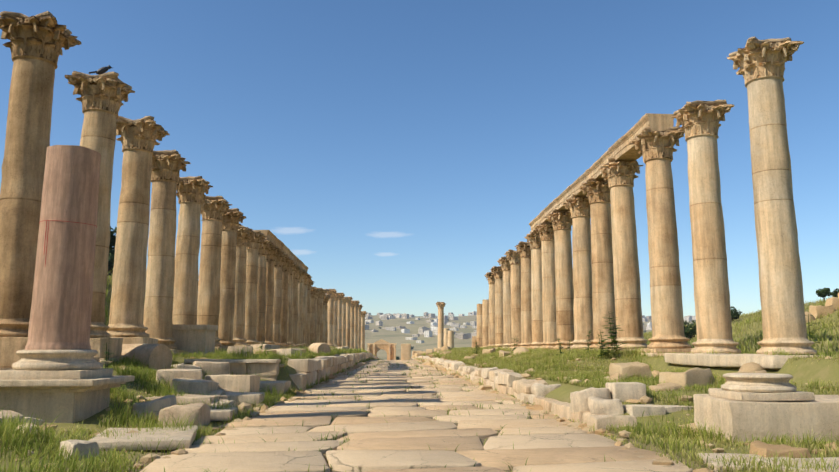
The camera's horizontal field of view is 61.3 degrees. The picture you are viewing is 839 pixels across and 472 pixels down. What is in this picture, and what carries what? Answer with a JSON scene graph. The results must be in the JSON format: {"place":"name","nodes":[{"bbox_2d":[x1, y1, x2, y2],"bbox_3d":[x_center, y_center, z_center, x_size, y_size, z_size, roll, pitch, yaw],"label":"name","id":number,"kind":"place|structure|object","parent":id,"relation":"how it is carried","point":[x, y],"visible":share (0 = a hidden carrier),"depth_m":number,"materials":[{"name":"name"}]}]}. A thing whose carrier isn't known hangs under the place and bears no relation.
{"place":"outdoors","nodes":[
{"label":"outdoors","id":0,"kind":"place"},
{"bbox_2d":[108,226,116,270],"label":"hill trees","id":1,"kind":"object","parent":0,"point":[112,243],"visible":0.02,"depth_m":40.16,"materials":[{"name":"green plant"}]},
{"bbox_2d":[105,269,145,324],"bbox_3d":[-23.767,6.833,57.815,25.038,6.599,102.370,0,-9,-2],"label":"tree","id":2,"kind":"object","parent":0,"point":[107,285],"depth_m":32.87,"materials":[{"name":"green plant"}]},
{"bbox_2d":[291,344,377,364],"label":"grass","id":3,"kind":"structure","parent":0,"point":[352,350],"depth_m":56.14,"materials":[{"name":"green plant"}]},
{"bbox_2d":[0,272,838,471],"bbox_3d":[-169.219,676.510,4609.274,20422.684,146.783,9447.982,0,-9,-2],"label":"ground","id":4,"kind":"structure","parent":0,"point":[803,372],"depth_m":13.78,"materials":[{"name":"green plant"}]},
{"bbox_2d":[0,376,134,423],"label":"stone pedestal","id":5,"kind":"object","parent":4,"relation":"on","point":[77,400],"visible":0.71,"depth_m":10.63,"materials":[{"name":"stone"}]},
{"bbox_2d":[0,350,112,379],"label":"column base","id":6,"kind":"object","parent":5,"relation":"on","point":[51,364],"visible":0.98,"depth_m":10.91,"materials":[{"name":"stone"}]},
{"bbox_2d":[25,145,100,349],"bbox_3d":[-5.843,0.205,11.721,0.956,3.319,0.956,0,-9,-2],"label":"column shaft","id":7,"kind":"object","parent":6,"relation":"on","point":[61,311],"visible":0.96,"depth_m":11.40,"materials":[{"name":"stone"}]},
{"bbox_2d":[39,220,96,264],"bbox_3d":[-5.843,0.186,11.724,0.871,0.764,0.871,0,-9,-2],"label":"crack","id":8,"kind":"object","parent":7,"relation":"attached to","point":[47,234],"visible":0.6,"depth_m":11.35,"materials":[{"name":"red stone"}]},
{"bbox_2d":[0,349,308,471],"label":"grass","id":9,"kind":"structure","parent":4,"relation":"on","point":[13,434],"depth_m":8.96,"materials":[{"name":"green plant"}]},
{"bbox_2d":[0,324,353,460],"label":"stone blocks","id":10,"kind":"structure","parent":4,"relation":"on","point":[219,380],"depth_m":14.82,"materials":[{"name":"stone"}]},
{"bbox_2d":[0,11,81,367],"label":"column","id":11,"kind":"structure","parent":10,"relation":"on","point":[36,43],"depth_m":13.73,"materials":[{"name":"stone"}]},
{"bbox_2d":[65,71,134,357],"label":"column","id":12,"kind":"structure","parent":10,"relation":"on","point":[103,97],"depth_m":17.02,"materials":[{"name":"stone"}]},
{"bbox_2d":[89,65,111,73],"bbox_3d":[-7.803,-4.070,17.354,0.534,0.283,0.143,3,-10,-19],"label":"bird","id":13,"kind":"object","parent":12,"relation":"on","point":[102,70],"visible":0.9,"depth_m":17.31},
{"bbox_2d":[106,116,169,343],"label":"column","id":14,"kind":"structure","parent":10,"relation":"on","point":[138,138],"depth_m":19.40,"materials":[{"name":"stone"}]},
{"bbox_2d":[143,150,190,354],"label":"column","id":15,"kind":"structure","parent":10,"relation":"on","point":[168,166],"depth_m":21.94,"materials":[{"name":"stone"}]},
{"bbox_2d":[173,176,212,324],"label":"column","id":16,"kind":"structure","parent":10,"relation":"on","point":[191,191],"depth_m":24.64,"materials":[{"name":"stone"}]},
{"bbox_2d":[218,208,245,346],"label":"column","id":17,"kind":"structure","parent":10,"relation":"on","point":[233,218],"depth_m":30.27,"materials":[{"name":"stone"}]},
{"bbox_2d":[233,226,254,346],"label":"column","id":18,"kind":"structure","parent":10,"relation":"on","point":[244,233],"depth_m":32.57,"materials":[{"name":"stone"}]},
{"bbox_2d":[244,230,266,345],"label":"column","id":19,"kind":"structure","parent":10,"relation":"on","point":[254,243],"depth_m":35.43,"materials":[{"name":"stone"}]},
{"bbox_2d":[256,238,273,343],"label":"column","id":20,"kind":"structure","parent":10,"relation":"on","point":[265,247],"depth_m":37.85,"materials":[{"name":"stone"}]},
{"bbox_2d":[265,244,280,344],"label":"column","id":21,"kind":"structure","parent":10,"relation":"on","point":[271,256],"depth_m":40.28,"materials":[{"name":"stone"}]},
{"bbox_2d":[273,252,288,348],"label":"column","id":22,"kind":"structure","parent":10,"relation":"on","point":[279,262],"depth_m":43.11,"materials":[{"name":"stone"}]},
{"bbox_2d":[287,262,297,347],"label":"column","id":23,"kind":"structure","parent":10,"relation":"on","point":[293,267],"depth_m":48.21,"materials":[{"name":"stone"}]},
{"bbox_2d":[298,270,308,347],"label":"column","id":24,"kind":"structure","parent":10,"relation":"on","point":[302,277],"depth_m":53.41,"materials":[{"name":"stone"}]},
{"bbox_2d":[255,230,307,271],"bbox_3d":[-9.008,1.367,47.634,0.962,0.568,18.368,0,-9,-2],"label":"architrave","id":25,"kind":"object","parent":24,"relation":"on","point":[274,239],"visible":0.56,"depth_m":43.85,"materials":[{"name":"stone"}]},
{"bbox_2d":[310,287,317,343],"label":"column","id":26,"kind":"structure","parent":10,"relation":"on","point":[313,291],"depth_m":61.08,"materials":[{"name":"stone"}]},
{"bbox_2d":[197,196,231,350],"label":"column","id":27,"kind":"structure","parent":4,"relation":"on","point":[213,209],"depth_m":27.74,"materials":[{"name":"stone"}]},
{"bbox_2d":[176,345,354,388],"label":"grass","id":28,"kind":"structure","parent":4,"relation":"on","point":[308,354],"depth_m":24.72,"materials":[{"name":"green plant"}]},
{"bbox_2d":[184,352,378,389],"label":"stone curb","id":29,"kind":"structure","parent":4,"relation":"on","point":[311,371],"depth_m":22.05,"materials":[{"name":"stone"}]},
{"bbox_2d":[281,257,293,348],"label":"column","id":30,"kind":"structure","parent":4,"relation":"on","point":[288,263],"depth_m":45.67,"materials":[{"name":"stone"}]},
{"bbox_2d":[293,266,302,347],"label":"column","id":31,"kind":"structure","parent":4,"relation":"on","point":[298,271],"depth_m":50.80,"materials":[{"name":"stone"}]},
{"bbox_2d":[302,275,311,346],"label":"column","id":32,"kind":"structure","parent":4,"relation":"on","point":[306,282],"depth_m":55.92,"materials":[{"name":"stone"}]},
{"bbox_2d":[306,280,313,345],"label":"column","id":33,"kind":"structure","parent":4,"relation":"on","point":[308,310],"depth_m":58.52,"materials":[{"name":"stone"}]},
{"bbox_2d":[314,289,321,342],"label":"column","id":34,"kind":"structure","parent":4,"relation":"on","point":[315,314],"depth_m":63.63,"materials":[{"name":"stone"}]},
{"bbox_2d":[317,288,324,342],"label":"column","id":35,"kind":"structure","parent":4,"relation":"on","point":[318,317],"depth_m":66.18,"materials":[{"name":"stone"}]},
{"bbox_2d":[320,289,326,342],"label":"column","id":36,"kind":"structure","parent":4,"relation":"on","point":[321,315],"depth_m":68.79,"materials":[{"name":"stone"}]},
{"bbox_2d":[323,296,328,342],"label":"column","id":37,"kind":"structure","parent":4,"relation":"on","point":[325,299],"depth_m":71.43,"materials":[{"name":"stone"}]},
{"bbox_2d":[325,294,330,342],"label":"column","id":38,"kind":"structure","parent":4,"relation":"on","point":[326,321],"depth_m":73.95,"materials":[{"name":"stone"}]},
{"bbox_2d":[325,289,336,347],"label":"tall column","id":39,"kind":"structure","parent":4,"relation":"on","point":[331,293],"depth_m":82.82,"materials":[{"name":"beige stone"}]},
{"bbox_2d":[333,293,339,346],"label":"tall column","id":40,"kind":"structure","parent":4,"relation":"on","point":[335,322],"depth_m":88.75,"materials":[{"name":"beige stone"}]},
{"bbox_2d":[337,293,344,346],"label":"tall column","id":41,"kind":"structure","parent":4,"relation":"on","point":[339,332],"depth_m":94.64,"materials":[{"name":"beige stone"}]},
{"bbox_2d":[342,297,348,346],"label":"tall column","id":42,"kind":"structure","parent":4,"relation":"on","point":[344,300],"depth_m":100.59,"materials":[{"name":"beige stone"}]},
{"bbox_2d":[346,297,352,346],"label":"tall column","id":43,"kind":"structure","parent":4,"relation":"on","point":[349,301],"depth_m":106.52,"materials":[{"name":"beige stone"}]},
{"bbox_2d":[350,300,356,347],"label":"tall column","id":44,"kind":"structure","parent":4,"relation":"on","point":[352,304],"depth_m":112.47,"materials":[{"name":"beige stone"}]},
{"bbox_2d":[352,300,358,348],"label":"tall column","id":45,"kind":"structure","parent":4,"relation":"on","point":[356,325],"depth_m":118.37,"materials":[{"name":"beige stone"}]},
{"bbox_2d":[358,304,361,349],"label":"tall column","id":46,"kind":"structure","parent":4,"relation":"on","point":[359,324],"depth_m":124.38,"materials":[{"name":"beige stone"}]},
{"bbox_2d":[361,311,366,349],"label":"column","id":47,"kind":"structure","parent":4,"relation":"on","point":[363,313],"depth_m":147.87,"materials":[{"name":"beige stone"}]},
{"bbox_2d":[367,339,396,359],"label":"arched gateway","id":48,"kind":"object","parent":4,"relation":"on","point":[374,348],"depth_m":167.56,"materials":[{"name":"beige stone"}]},
{"bbox_2d":[401,343,418,359],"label":"stone pillar","id":49,"kind":"structure","parent":4,"relation":"on","point":[405,351],"depth_m":161.78,"materials":[{"name":"stone"}]},
{"bbox_2d":[140,360,692,471],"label":"road paving","id":50,"kind":"structure","parent":4,"relation":"on","point":[401,439],"depth_m":9.59,"materials":[{"name":"stone"}]},
{"bbox_2d":[133,360,705,471],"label":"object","id":51,"kind":"structure","parent":4,"relation":"on","point":[448,410],"depth_m":13.48,"materials":[{"name":"beige stone"}]},
{"bbox_2d":[15,351,838,471],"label":"rubble","id":52,"kind":"object","parent":4,"relation":"on","point":[663,460],"visible":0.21,"depth_m":12.30,"materials":[{"name":"beige stone"}]},
{"bbox_2d":[436,302,445,347],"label":"column","id":53,"kind":"structure","parent":4,"relation":"on","point":[440,305],"depth_m":125.95,"materials":[{"name":"beige stone"}]},
{"bbox_2d":[443,328,448,345],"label":"column","id":54,"kind":"structure","parent":4,"relation":"on","point":[445,337],"depth_m":111.50,"materials":[{"name":"beige stone"}]},
{"bbox_2d":[447,330,453,348],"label":"column","id":55,"kind":"structure","parent":4,"relation":"on","point":[450,342],"depth_m":103.67,"materials":[{"name":"beige stone"}]},
{"bbox_2d":[102,312,819,368],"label":"shrubs","id":56,"kind":"object","parent":4,"relation":"on","point":[615,339],"depth_m":22.35,"materials":[{"name":"green plant"}]},
{"bbox_2d":[414,345,508,365],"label":"grass","id":57,"kind":"structure","parent":4,"relation":"on","point":[458,351],"depth_m":54.97,"materials":[{"name":"green plant"}]},
{"bbox_2d":[107,252,838,341],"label":"hill shrubs","id":58,"kind":"object","parent":4,"relation":"on","point":[820,293],"depth_m":45.51,"materials":[{"name":"green plant"}]},
{"bbox_2d":[472,336,476,347],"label":"broken column","id":59,"kind":"structure","parent":4,"relation":"on","point":[474,339],"depth_m":71.87,"materials":[{"name":"stone"}]},
{"bbox_2d":[477,304,481,347],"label":"broken column","id":60,"kind":"structure","parent":4,"relation":"on","point":[479,324],"depth_m":67.74,"materials":[{"name":"stone"}]},
{"bbox_2d":[482,299,488,347],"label":"broken column","id":61,"kind":"structure","parent":4,"relation":"on","point":[485,323],"depth_m":63.47,"materials":[{"name":"stone"}]},
{"bbox_2d":[410,356,636,429],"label":"kerb","id":62,"kind":"structure","parent":4,"relation":"on","point":[600,408],"depth_m":13.46,"materials":[{"name":"stone"}]},
{"bbox_2d":[365,311,695,342],"bbox_3d":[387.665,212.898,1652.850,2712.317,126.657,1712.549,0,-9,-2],"label":"town buildings","id":63,"kind":"structure","parent":4,"relation":"on","point":[426,331],"depth_m":1466.09,"materials":[{"name":"white concrete"}]},
{"bbox_2d":[447,346,746,384],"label":"grass","id":64,"kind":"structure","parent":4,"relation":"on","point":[506,362],"depth_m":26.13,"materials":[{"name":"green plant"}]},
{"bbox_2d":[411,293,838,457],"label":"stone blocks","id":65,"kind":"structure","parent":4,"relation":"on","point":[696,375],"depth_m":13.24,"materials":[{"name":"beige stone"}]},
{"bbox_2d":[494,348,838,471],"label":"grass","id":66,"kind":"structure","parent":4,"relation":"on","point":[631,435],"depth_m":9.39,"materials":[{"name":"green plant"}]},
{"bbox_2d":[605,373,838,471],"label":"pedestal","id":67,"kind":"object","parent":4,"relation":"on","point":[756,405],"visible":0.83,"depth_m":8.88,"materials":[{"name":"stone"}]},
{"bbox_2d":[625,353,822,369],"bbox_3d":[6.900,7.558,44.225,2.331,0.788,61.636,0,-9,-2],"label":"stylobate","id":68,"kind":"object","parent":4,"relation":"on","point":[766,361],"visible":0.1,"depth_m":15.82,"materials":[{"name":"stone"}]},
{"bbox_2d":[484,272,494,346],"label":"column","id":69,"kind":"structure","parent":68,"relation":"on","point":[491,282],"depth_m":59.41,"materials":[{"name":"stone"}]},
{"bbox_2d":[491,266,502,347],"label":"column","id":70,"kind":"structure","parent":68,"relation":"on","point":[497,271],"depth_m":55.42,"materials":[{"name":"stone"}]},
{"bbox_2d":[497,256,511,347],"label":"column","id":71,"kind":"structure","parent":68,"relation":"on","point":[504,262],"depth_m":51.36,"materials":[{"name":"stone"}]},
{"bbox_2d":[504,249,520,348],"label":"column","id":72,"kind":"structure","parent":68,"relation":"on","point":[514,259],"depth_m":47.85,"materials":[{"name":"stone"}]},
{"bbox_2d":[514,241,531,348],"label":"column","id":73,"kind":"structure","parent":68,"relation":"on","point":[524,248],"depth_m":44.26,"materials":[{"name":"stone"}]},
{"bbox_2d":[524,231,542,349],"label":"column","id":74,"kind":"structure","parent":68,"relation":"on","point":[533,238],"depth_m":40.92,"materials":[{"name":"stone"}]},
{"bbox_2d":[534,222,556,349],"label":"column","id":75,"kind":"structure","parent":68,"relation":"on","point":[545,231],"depth_m":37.83,"materials":[{"name":"stone"}]},
{"bbox_2d":[529,113,673,231],"bbox_3d":[7.289,-2.022,32.063,1.026,0.597,19.784,0,-9,-2],"label":"architrave","id":76,"kind":"object","parent":75,"relation":"on","point":[620,149],"visible":0.54,"depth_m":25.72,"materials":[{"name":"stone"}]},
{"bbox_2d":[545,209,573,350],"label":"column","id":77,"kind":"structure","parent":68,"relation":"on","point":[561,220],"depth_m":34.63,"materials":[{"name":"stone"}]},
{"bbox_2d":[562,194,593,349],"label":"column","id":78,"kind":"structure","parent":68,"relation":"on","point":[579,208],"depth_m":31.33,"materials":[{"name":"stone"}]},
{"bbox_2d":[579,177,616,350],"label":"column","id":79,"kind":"structure","parent":68,"relation":"on","point":[603,295],"depth_m":28.30,"materials":[{"name":"stone"}]},
{"bbox_2d":[598,157,647,351],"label":"column","id":80,"kind":"structure","parent":68,"relation":"on","point":[621,176],"depth_m":25.40,"materials":[{"name":"stone"}]},
{"bbox_2d":[628,126,692,352],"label":"column","id":81,"kind":"structure","parent":68,"relation":"on","point":[656,152],"depth_m":21.87,"materials":[{"name":"stone"}]},
{"bbox_2d":[670,100,740,353],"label":"column","id":82,"kind":"structure","parent":68,"relation":"on","point":[698,120],"depth_m":18.77,"materials":[{"name":"stone"}]},
{"bbox_2d":[727,36,816,354],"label":"column","id":83,"kind":"structure","parent":68,"relation":"on","point":[760,64],"depth_m":15.45,"materials":[{"name":"stone"}]},
{"bbox_2d":[0,0,838,316],"label":"sky","id":84,"kind":"structure","parent":0,"point":[398,150],"materials":[{"name":"blue"}]},
{"bbox_2d":[643,296,838,353],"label":"hill grass","id":85,"kind":"structure","parent":0,"point":[822,337],"depth_m":38.41,"materials":[{"name":"green plant"}]}
]}

